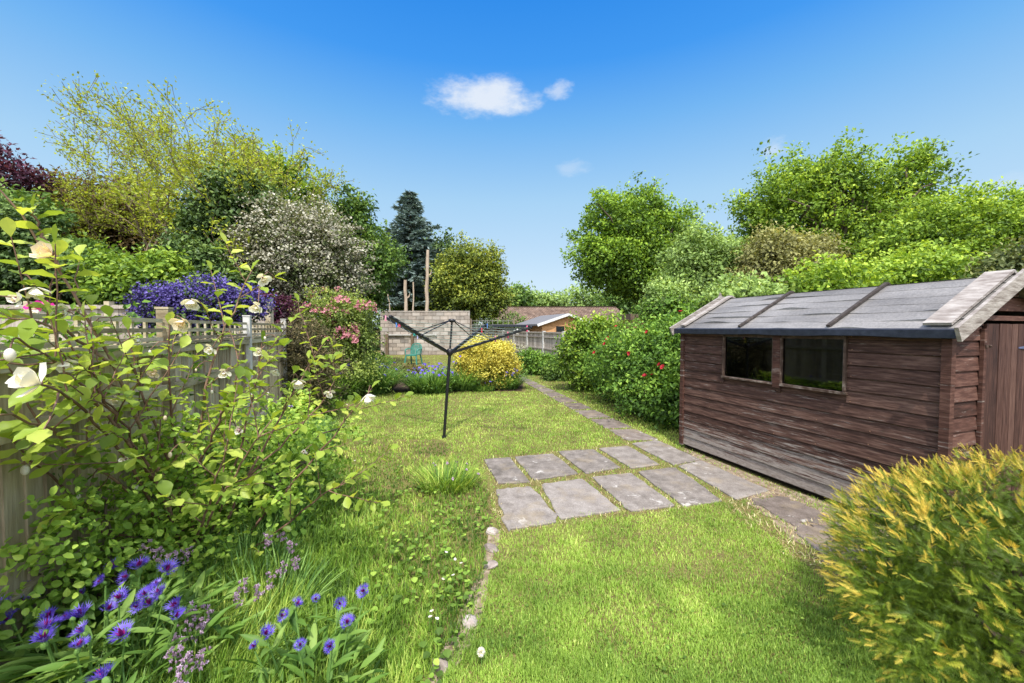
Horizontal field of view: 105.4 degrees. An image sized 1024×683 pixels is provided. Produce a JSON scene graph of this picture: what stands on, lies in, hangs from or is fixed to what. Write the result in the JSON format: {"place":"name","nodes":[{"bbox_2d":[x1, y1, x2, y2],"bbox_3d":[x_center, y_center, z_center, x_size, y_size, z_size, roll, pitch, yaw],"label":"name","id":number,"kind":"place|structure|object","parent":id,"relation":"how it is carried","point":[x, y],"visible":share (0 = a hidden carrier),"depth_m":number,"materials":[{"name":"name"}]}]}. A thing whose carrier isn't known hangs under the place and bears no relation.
{"place":"outdoors","nodes":[
{"label":"outdoors","id":0,"kind":"place"},
{"bbox_2d":[95,434,491,682],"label":"rough grass","id":1,"kind":"structure","parent":0,"point":[392,661],"depth_m":2.23,"materials":[{"name":"green plant"}]},
{"bbox_2d":[380,311,469,354],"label":"block wall","id":2,"kind":"structure","parent":0,"point":[399,340],"depth_m":22.52,"materials":[{"name":"concrete"}]},
{"bbox_2d":[392,380,522,390],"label":"border soil","id":3,"kind":"structure","parent":0,"point":[398,387],"depth_m":9.88,"materials":[{"name":"brown soil"}]},
{"bbox_2d":[397,362,465,393],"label":"bluebell clump","id":4,"kind":"object","parent":3,"relation":"on","point":[430,382],"visible":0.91,"depth_m":9.20,"materials":[{"name":"green plant"}]},
{"bbox_2d":[423,356,493,390],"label":"bluebell clump","id":5,"kind":"object","parent":3,"relation":"on","point":[466,382],"visible":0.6,"depth_m":9.52,"materials":[{"name":"green plant"}]},
{"bbox_2d":[469,381,495,391],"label":"bluebell clump","id":6,"kind":"object","parent":3,"relation":"on","point":[484,388],"visible":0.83,"depth_m":9.51,"materials":[{"name":"green plant"}]},
{"bbox_2d":[451,333,524,389],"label":"golden shrub","id":7,"kind":"object","parent":3,"relation":"on","point":[502,357],"visible":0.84,"depth_m":9.73,"materials":[{"name":"yellow plant"}]},
{"bbox_2d":[489,366,534,389],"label":"bluebell clump","id":8,"kind":"object","parent":3,"relation":"on","point":[515,383],"visible":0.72,"depth_m":9.74,"materials":[{"name":"green plant"}]},
{"bbox_2d":[0,0,1023,326],"label":"sky","id":9,"kind":"structure","parent":0,"point":[503,117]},
{"bbox_2d":[224,329,1023,682],"bbox_3d":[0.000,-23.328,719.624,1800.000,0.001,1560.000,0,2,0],"label":"ground","id":10,"kind":"structure","parent":0,"point":[464,415],"depth_m":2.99,"materials":[{"name":"green plant"}]},
{"bbox_2d":[0,130,66,211],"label":"copper beech tree","id":11,"kind":"object","parent":10,"relation":"on","point":[25,176],"visible":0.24,"depth_m":13.79,"materials":[{"name":"purple plant"}]},
{"bbox_2d":[0,177,80,303],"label":"elder tree","id":12,"kind":"object","parent":10,"relation":"on","point":[61,219],"visible":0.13,"depth_m":10.93,"materials":[{"name":"green plant"}]},
{"bbox_2d":[0,193,100,304],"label":"cedar tree","id":13,"kind":"object","parent":10,"relation":"on","point":[9,280],"visible":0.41,"depth_m":8.15,"materials":[{"name":"green plant"}]},
{"bbox_2d":[0,300,112,355],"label":"magenta flowered plant","id":14,"kind":"object","parent":10,"relation":"on","point":[48,322],"visible":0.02,"depth_m":3.41,"materials":[{"name":"green plant"}]},
{"bbox_2d":[8,163,172,303],"bbox_3d":[-17.434,-3.272,17.042,8.266,8.726,4.526,0,2,0],"label":"bronze tree","id":15,"kind":"object","parent":10,"relation":"on","point":[126,241],"visible":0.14,"depth_m":15.92,"materials":[{"name":"green plant"}]},
{"bbox_2d":[51,230,129,304],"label":"laurel bush","id":16,"kind":"object","parent":10,"relation":"on","point":[75,242],"visible":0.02,"depth_m":9.30,"materials":[{"name":"green plant"}]},
{"bbox_2d":[0,298,215,395],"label":"orange rose plant","id":17,"kind":"object","parent":10,"relation":"on","point":[130,314],"visible":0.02,"depth_m":3.09,"materials":[{"name":"green plant"}]},
{"bbox_2d":[46,237,213,304],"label":"lime bush","id":18,"kind":"object","parent":10,"relation":"on","point":[116,271],"visible":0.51,"depth_m":7.80,"materials":[{"name":"green plant"}]},
{"bbox_2d":[0,301,273,348],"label":"neighbour fence","id":19,"kind":"object","parent":10,"relation":"on","point":[119,310],"visible":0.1,"depth_m":6.58,"materials":[{"name":"grey wood"}]},
{"bbox_2d":[0,307,316,681],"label":"trellis fence","id":20,"kind":"object","parent":10,"relation":"on","point":[17,487],"visible":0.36,"depth_m":2.14,"materials":[{"name":"grey wood"}]},
{"bbox_2d":[116,271,279,343],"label":"blue flowered shrub","id":21,"kind":"object","parent":10,"relation":"on","point":[162,296],"visible":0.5,"depth_m":5.38,"materials":[{"name":"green plant"}]},
{"bbox_2d":[32,70,367,263],"bbox_3d":[-11.973,-4.071,15.937,14.388,10.470,9.181,1,2,28],"label":"sparse tree","id":22,"kind":"object","parent":10,"relation":"on","point":[152,189],"visible":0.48,"depth_m":13.47,"materials":[{"name":"green plant"}]},
{"bbox_2d":[134,230,274,290],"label":"yew tree","id":23,"kind":"object","parent":10,"relation":"on","point":[202,252],"visible":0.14,"depth_m":9.71,"materials":[{"name":"green plant"}]},
{"bbox_2d":[152,153,294,285],"bbox_3d":[-8.394,-2.128,11.859,4.304,6.594,2.938,0,2,0],"label":"holly tree","id":24,"kind":"object","parent":10,"relation":"on","point":[191,216],"visible":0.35,"depth_m":11.18,"materials":[{"name":"green plant"}]},
{"bbox_2d":[114,297,387,354],"bbox_3d":[-8.588,-0.248,12.045,9.488,3.100,2.641,0,2,0],"label":"hedge","id":25,"kind":"object","parent":10,"relation":"on","point":[379,333],"depth_m":12.00,"materials":[{"name":"green plant"}]},
{"bbox_2d":[191,542,343,661],"bbox_3d":[-1.273,1.319,2.002,0.840,0.326,0.805,0,2,0],"label":"lilac bell plant","id":26,"kind":"object","parent":10,"relation":"on","point":[295,565],"visible":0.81,"depth_m":2.10,"materials":[{"name":"green plant"}]},
{"bbox_2d":[210,140,337,219],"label":"sycamore tree","id":27,"kind":"object","parent":10,"relation":"on","point":[302,186],"visible":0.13,"depth_m":16.51,"materials":[{"name":"green plant"}]},
{"bbox_2d":[240,284,308,334],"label":"purple leaf shrub","id":28,"kind":"object","parent":10,"relation":"on","point":[281,312],"visible":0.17,"depth_m":8.11,"materials":[{"name":"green plant"}]},
{"bbox_2d":[215,185,381,315],"bbox_3d":[-6.174,-1.611,11.358,4.587,5.619,3.516,0,2,0],"label":"hawthorn tree","id":29,"kind":"object","parent":10,"relation":"on","point":[302,251],"visible":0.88,"depth_m":10.80,"materials":[{"name":"grey plant"}]},
{"bbox_2d":[227,582,390,682],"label":"cornflower plant","id":30,"kind":"object","parent":10,"relation":"on","point":[337,640],"visible":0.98,"depth_m":1.63,"materials":[{"name":"green plant"}]},
{"bbox_2d":[321,179,415,351],"bbox_3d":[-6.245,-2.673,15.929,4.552,7.450,3.132,0,2,0],"label":"laurel tree","id":31,"kind":"object","parent":10,"relation":"on","point":[384,266],"visible":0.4,"depth_m":15.44,"materials":[{"name":"green plant"}]},
{"bbox_2d":[340,356,414,394],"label":"bluebell clump","id":32,"kind":"object","parent":10,"relation":"on","point":[380,388],"visible":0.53,"depth_m":9.03,"materials":[{"name":"green plant"}]},
{"bbox_2d":[362,351,396,367],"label":"border plant","id":33,"kind":"object","parent":10,"relation":"on","point":[386,358],"visible":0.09,"depth_m":13.48,"materials":[{"name":"green plant"}]},
{"bbox_2d":[355,293,439,350],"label":"hedge","id":34,"kind":"object","parent":10,"relation":"on","point":[376,328],"visible":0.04,"depth_m":26.70,"materials":[{"name":"green plant"}]},
{"bbox_2d":[403,280,409,310],"bbox_3d":[-6.170,-1.413,22.917,0.386,4.385,0.257,0,2,0],"label":"dead trunk","id":35,"kind":"object","parent":10,"relation":"on","point":[405,297],"visible":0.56,"depth_m":22.81,"materials":[{"name":"brown wood"}]},
{"bbox_2d":[380,362,433,377],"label":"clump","id":36,"kind":"object","parent":10,"relation":"on","point":[409,368],"visible":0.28,"depth_m":12.20,"materials":[{"name":"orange plant"}]},
{"bbox_2d":[412,282,413,310],"bbox_3d":[-5.808,-1.354,22.918,0.152,4.267,0.121,0,2,0],"label":"dead trunk","id":37,"kind":"object","parent":10,"relation":"on","point":[413,298],"visible":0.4,"depth_m":22.84,"materials":[{"name":"brown wood"}]},
{"bbox_2d":[404,343,422,364],"bbox_3d":[-4.178,0.525,16.601,0.623,0.915,0.606,0,2,14],"label":"garden chair","id":38,"kind":"object","parent":10,"relation":"on","point":[414,352],"visible":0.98,"depth_m":16.75,"materials":[{"name":"green plastic"}]},
{"bbox_2d":[378,225,454,310],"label":"holm tree","id":39,"kind":"object","parent":10,"relation":"on","point":[441,243],"visible":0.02,"depth_m":30.23,"materials":[{"name":"green plant"}]},
{"bbox_2d":[378,188,455,309],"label":"blue spruce","id":40,"kind":"object","parent":10,"relation":"on","point":[412,225],"visible":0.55,"depth_m":26.95,"materials":[{"name":"green plant"}]},
{"bbox_2d":[425,250,431,310],"bbox_3d":[-4.952,-2.286,22.886,0.499,6.128,0.261,0,2,0],"label":"dead trunk","id":41,"kind":"object","parent":10,"relation":"on","point":[427,284],"visible":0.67,"depth_m":22.77,"materials":[{"name":"brown wood"}]},
{"bbox_2d":[432,658,447,674],"bbox_3d":[-0.331,1.486,1.784,0.128,0.066,0.060,-2,-8,40],"label":"edging stone","id":42,"kind":"object","parent":10,"relation":"on","point":[443,665],"visible":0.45,"depth_m":1.77,"materials":[{"name":"beige stone"}]},
{"bbox_2d":[399,454,487,495],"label":"iris tuft","id":43,"kind":"object","parent":10,"relation":"on","point":[438,476],"visible":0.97,"depth_m":3.83,"materials":[{"name":"green plant"}]},
{"bbox_2d":[383,315,532,438],"bbox_3d":[-0.858,0.501,5.517,1.780,1.759,1.656,-1,2,-21],"label":"rotary airer","id":44,"kind":"object","parent":10,"relation":"on","point":[449,352],"visible":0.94,"depth_m":5.39,"materials":[{"name":"black metal"}]},
{"bbox_2d":[427,526,499,682],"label":"worn edge","id":45,"kind":"object","parent":10,"relation":"on","point":[479,603],"visible":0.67,"depth_m":2.19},
{"bbox_2d":[462,614,477,628],"bbox_3d":[-0.219,1.476,2.046,0.082,0.058,0.093,0,2,13],"label":"edging stone","id":46,"kind":"object","parent":10,"relation":"on","point":[471,621],"visible":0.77,"depth_m":2.03,"materials":[{"name":"beige stone"}]},
{"bbox_2d":[422,230,518,341],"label":"round bay tree","id":47,"kind":"object","parent":10,"relation":"on","point":[471,283],"visible":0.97,"depth_m":24.57,"materials":[{"name":"green plant"}]},
{"bbox_2d":[477,647,484,667],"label":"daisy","id":48,"kind":"object","parent":10,"relation":"on","point":[481,651],"visible":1,"depth_m":1.77,"materials":[{"name":"white plant"}]},
{"bbox_2d":[484,560,497,569],"bbox_3d":[-0.142,1.460,2.537,0.116,0.049,0.093,-22,-8,0],"label":"edging stone","id":49,"kind":"object","parent":10,"relation":"on","point":[491,564],"visible":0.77,"depth_m":2.52,"materials":[{"name":"beige stone"}]},
{"bbox_2d":[484,543,498,552],"bbox_3d":[-0.144,1.453,2.742,0.094,0.056,0.126,25,-17,-40],"label":"edging stone","id":50,"kind":"object","parent":10,"relation":"on","point":[489,547],"visible":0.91,"depth_m":2.71,"materials":[{"name":"beige stone"}]},
{"bbox_2d":[470,318,514,340],"bbox_3d":[-1.112,-0.274,22.404,2.550,2.100,0.070,0,2,0],"label":"wire trellis","id":51,"kind":"object","parent":10,"relation":"on","point":[492,326],"visible":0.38,"depth_m":22.37,"materials":[{"name":"grey metal"}]},
{"bbox_2d":[486,527,498,534],"bbox_3d":[-0.153,1.446,2.953,0.105,0.074,0.089,9,-6,28],"label":"edging stone","id":52,"kind":"object","parent":10,"relation":"on","point":[492,530],"visible":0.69,"depth_m":2.93,"materials":[{"name":"beige stone"}]},
{"bbox_2d":[473,310,527,341],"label":"hedge","id":53,"kind":"object","parent":10,"relation":"on","point":[500,321],"visible":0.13,"depth_m":29.66,"materials":[{"name":"green plant"}]},
{"bbox_2d":[481,324,532,336],"bbox_3d":[-0.117,-0.058,21.430,2.600,1.735,2.820,-1,2,-16],"label":"lean to shelter","id":54,"kind":"object","parent":10,"relation":"on","point":[495,326],"visible":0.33,"depth_m":20.01,"materials":[{"name":"metal"}]},
{"bbox_2d":[511,343,527,359],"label":"white flowered bush","id":55,"kind":"object","parent":10,"relation":"on","point":[524,347],"visible":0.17,"depth_m":14.33,"materials":[{"name":"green plant"}]},
{"bbox_2d":[503,280,540,305],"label":"distant tree","id":56,"kind":"object","parent":10,"relation":"on","point":[520,299],"visible":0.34,"depth_m":60.35,"materials":[{"name":"green plant"}]},
{"bbox_2d":[518,363,527,376],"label":"orange flowered plant","id":57,"kind":"object","parent":10,"relation":"on","point":[522,371],"visible":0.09,"depth_m":12.22,"materials":[{"name":"green plant"}]},
{"bbox_2d":[514,347,558,375],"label":"rose bush","id":58,"kind":"object","parent":10,"relation":"on","point":[533,360],"visible":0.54,"depth_m":12.79,"materials":[{"name":"green plant"}]},
{"bbox_2d":[527,288,579,305],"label":"distant tree","id":59,"kind":"object","parent":10,"relation":"on","point":[547,298],"visible":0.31,"depth_m":64.11,"materials":[{"name":"green plant"}]},
{"bbox_2d":[536,358,570,380],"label":"dark low bush","id":60,"kind":"object","parent":10,"relation":"on","point":[547,372],"visible":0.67,"depth_m":11.47,"materials":[{"name":"green plant"}]},
{"bbox_2d":[518,313,589,331],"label":"summer house","id":61,"kind":"structure","parent":10,"relation":"on","point":[552,323],"depth_m":19.27,"materials":[{"name":"wood"}]},
{"bbox_2d":[555,325,564,331],"bbox_3d":[2.377,-0.615,19.223,0.520,0.360,0.038,-1,2,-16],"label":"window","id":62,"kind":"structure","parent":61,"relation":"in","point":[558,328],"depth_m":19.19,"materials":[{"name":"black glass"}]},
{"bbox_2d":[497,306,622,327],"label":"bungalow","id":63,"kind":"object","parent":10,"relation":"on","point":[530,312],"visible":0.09,"depth_m":46.39,"materials":[{"name":"brick"}]},
{"bbox_2d":[485,330,647,372],"bbox_3d":[1.983,0.410,12.151,0.100,1.440,21.284,-1,2,-19],"label":"panel fence","id":64,"kind":"object","parent":10,"relation":"on","point":[543,341],"visible":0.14,"depth_m":15.10,"materials":[{"name":"wood"}]},
{"bbox_2d":[552,281,609,305],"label":"distant tree","id":65,"kind":"object","parent":10,"relation":"on","point":[580,299],"visible":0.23,"depth_m":68.25,"materials":[{"name":"green plant"}]},
{"bbox_2d":[551,308,627,392],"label":"lime shrub","id":66,"kind":"object","parent":10,"relation":"on","point":[584,336],"visible":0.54,"depth_m":9.40,"materials":[{"name":"green plant"}]},
{"bbox_2d":[587,289,640,314],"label":"distant tree","id":67,"kind":"object","parent":10,"relation":"on","point":[621,304],"visible":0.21,"depth_m":58.34,"materials":[{"name":"green plant"}]},
{"bbox_2d":[559,170,710,325],"bbox_3d":[8.568,-4.818,24.515,12.785,11.259,6.464,0,2,-13],"label":"oak tree","id":68,"kind":"object","parent":10,"relation":"on","point":[628,242],"visible":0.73,"depth_m":22.68,"materials":[{"name":"green plant"}]},
{"bbox_2d":[264,424,1012,682],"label":"weed leaves","id":69,"kind":"object","parent":10,"relation":"on","point":[446,652],"visible":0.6,"depth_m":2.27,"materials":[{"name":"green plant"}]},
{"bbox_2d":[575,296,706,430],"bbox_3d":[2.629,0.267,7.411,3.611,2.152,3.545,2,3,40],"label":"red flowered shrub","id":70,"kind":"object","parent":10,"relation":"on","point":[644,369],"visible":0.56,"depth_m":6.63,"materials":[{"name":"green plant"}]},
{"bbox_2d":[604,310,679,333],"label":"box hedge","id":71,"kind":"object","parent":10,"relation":"on","point":[620,322],"visible":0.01,"depth_m":13.39,"materials":[{"name":"green plant"}]},
{"bbox_2d":[631,287,702,333],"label":"hedge bush","id":72,"kind":"object","parent":10,"relation":"on","point":[664,310],"visible":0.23,"depth_m":13.29,"materials":[{"name":"green plant"}]},
{"bbox_2d":[635,209,756,318],"bbox_3d":[7.041,-1.842,14.782,5.666,5.856,3.218,0,2,-11],"label":"willow tree","id":73,"kind":"object","parent":10,"relation":"on","point":[710,254],"visible":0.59,"depth_m":14.10,"materials":[{"name":"green plant"}]},
{"bbox_2d":[678,265,803,308],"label":"hedge bush","id":74,"kind":"object","parent":10,"relation":"on","point":[753,286],"visible":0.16,"depth_m":9.95,"materials":[{"name":"green plant"}]},
{"bbox_2d":[717,219,854,287],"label":"olive tree","id":75,"kind":"object","parent":10,"relation":"on","point":[773,257],"visible":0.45,"depth_m":12.92,"materials":[{"name":"green plant"}]},
{"bbox_2d":[770,249,898,292],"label":"hedge bush","id":76,"kind":"object","parent":10,"relation":"on","point":[842,273],"visible":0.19,"depth_m":9.89,"materials":[{"name":"green plant"}]},
{"bbox_2d":[701,123,979,263],"bbox_3d":[16.453,-4.782,20.393,12.349,11.360,7.442,0,2,0],"label":"maple tree","id":77,"kind":"object","parent":10,"relation":"on","point":[820,195],"visible":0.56,"depth_m":18.89,"materials":[{"name":"green plant"}]},
{"bbox_2d":[669,269,1023,541],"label":"garden shed","id":78,"kind":"structure","parent":10,"relation":"on","point":[885,376],"depth_m":3.28,"materials":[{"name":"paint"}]},
{"bbox_2d":[721,334,772,383],"bbox_3d":[2.515,0.173,4.159,0.056,0.499,0.632,-1,2,-19],"label":"window","id":79,"kind":"structure","parent":78,"relation":"in","point":[746,356],"depth_m":4.15,"materials":[{"name":"black glass"}]},
{"bbox_2d":[779,336,848,394],"bbox_3d":[2.726,0.194,3.549,0.054,0.497,0.595,-1,2,-19],"label":"window","id":80,"kind":"structure","parent":78,"relation":"in","point":[820,362],"depth_m":3.52,"materials":[{"name":"black glass"}]},
{"bbox_2d":[980,324,1023,524],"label":"door","id":81,"kind":"structure","parent":78,"relation":"in","point":[1003,426],"depth_m":2.92,"materials":[{"name":"paint"}]},
{"bbox_2d":[684,448,1009,587],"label":"worn earth","id":82,"kind":"structure","parent":10,"relation":"on","point":[754,480],"depth_m":3.56,"materials":[{"name":"brown soil"}]},
{"bbox_2d":[806,443,1023,682],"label":"golden yew","id":83,"kind":"object","parent":10,"relation":"on","point":[988,537],"visible":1,"depth_m":1.79,"materials":[{"name":"yellow plant"}]},
{"bbox_2d":[860,237,993,286],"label":"hedge bush","id":84,"kind":"object","parent":10,"relation":"on","point":[914,267],"visible":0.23,"depth_m":10.02,"materials":[{"name":"green plant"}]},
{"bbox_2d":[849,175,1023,285],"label":"hornbeam tree","id":85,"kind":"object","parent":10,"relation":"on","point":[985,223],"visible":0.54,"depth_m":15.14,"materials":[{"name":"green plant"}]},
{"bbox_2d":[958,234,1023,278],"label":"grey leaf tree","id":86,"kind":"object","parent":10,"relation":"on","point":[1013,260],"visible":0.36,"depth_m":8.97,"materials":[{"name":"green plant"}]},
{"bbox_2d":[484,440,768,531],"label":"patio paving","id":87,"kind":"structure","parent":0,"point":[522,507],"depth_m":3.83,"materials":[{"name":"grey stone"}]},
{"bbox_2d":[618,314,644,328],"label":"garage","id":88,"kind":"structure","parent":0,"point":[629,317],"depth_m":38.50,"materials":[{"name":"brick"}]},
{"bbox_2d":[519,375,883,577],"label":"garden path","id":89,"kind":"structure","parent":0,"point":[796,514],"depth_m":3.38,"materials":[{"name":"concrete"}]},
{"bbox_2d":[486,384,887,564],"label":"dry grass","id":90,"kind":"structure","parent":89,"relation":"on","point":[793,542],"depth_m":3.30,"materials":[{"name":"plant"}]},
{"label":"flower bed soil","id":91,"kind":"structure","parent":0,"visible":0},
{"bbox_2d":[31,539,217,678],"bbox_3d":[-1.907,1.222,1.897,0.821,0.528,0.830,1,2,23],"label":"lilac bell plant","id":92,"kind":"object","parent":91,"relation":"on","point":[168,556],"visible":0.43,"depth_m":1.92,"materials":[{"name":"purple plant"}]},
{"bbox_2d":[0,391,259,682],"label":"fence foot bush","id":93,"kind":"object","parent":91,"relation":"on","point":[81,572],"visible":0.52,"depth_m":1.82,"materials":[{"name":"green plant"}]},
{"bbox_2d":[0,556,268,682],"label":"cornflower plant","id":94,"kind":"object","parent":91,"relation":"on","point":[125,626],"visible":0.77,"depth_m":1.55,"materials":[{"name":"green plant"}]},
{"bbox_2d":[45,388,341,682],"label":"ground cover","id":95,"kind":"object","parent":91,"relation":"on","point":[197,560],"visible":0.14,"depth_m":2.36,"materials":[{"name":"green plant"}]},
{"bbox_2d":[67,416,339,682],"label":"strap leaves","id":96,"kind":"object","parent":91,"relation":"on","point":[274,518],"visible":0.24,"depth_m":2.37,"materials":[{"name":"green plant"}]},
{"bbox_2d":[0,190,413,572],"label":"magnolia shrub","id":97,"kind":"object","parent":91,"relation":"on","point":[83,397],"visible":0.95,"depth_m":1.88,"materials":[{"name":"green plant"}]},
{"bbox_2d":[110,591,305,682],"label":"lilac bell plant","id":98,"kind":"object","parent":91,"relation":"on","point":[188,655],"visible":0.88,"depth_m":1.56,"materials":[{"name":"purple plant"}]},
{"bbox_2d":[123,522,297,598],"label":"lilac bell plant","id":99,"kind":"object","parent":91,"relation":"on","point":[268,542],"visible":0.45,"depth_m":2.30,"materials":[{"name":"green plant"}]},
{"bbox_2d":[197,395,331,497],"bbox_3d":[-2.946,1.095,4.376,1.226,0.617,3.445,-2,3,-39],"label":"cornflower plant","id":100,"kind":"object","parent":91,"relation":"on","point":[269,448],"visible":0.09,"depth_m":3.77,"materials":[{"name":"green plant"}]},
{"bbox_2d":[164,381,369,572],"bbox_3d":[-2.026,0.930,3.216,1.528,1.096,2.266,0,2,0],"label":"rose like shrub","id":101,"kind":"object","parent":91,"relation":"on","point":[278,488],"visible":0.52,"depth_m":3.05,"materials":[{"name":"green plant"}]},
{"bbox_2d":[234,309,356,419],"bbox_3d":[-3.746,0.409,6.415,2.408,1.928,1.478,0,2,0],"label":"juniper shrub","id":102,"kind":"object","parent":91,"relation":"on","point":[299,358],"visible":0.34,"depth_m":6.28,"materials":[{"name":"green plant"}]},
{"bbox_2d":[280,284,401,397],"bbox_3d":[-3.840,0.000,8.861,2.502,2.570,2.045,0,2,0],"label":"pink flowered bush","id":103,"kind":"object","parent":91,"relation":"on","point":[341,319],"visible":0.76,"depth_m":8.55,"materials":[{"name":"green plant"}]},
{"bbox_2d":[326,363,372,399],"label":"bluebell clump","id":104,"kind":"object","parent":91,"relation":"on","point":[345,395],"visible":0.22,"depth_m":8.39,"materials":[{"name":"green plant"}]}
]}

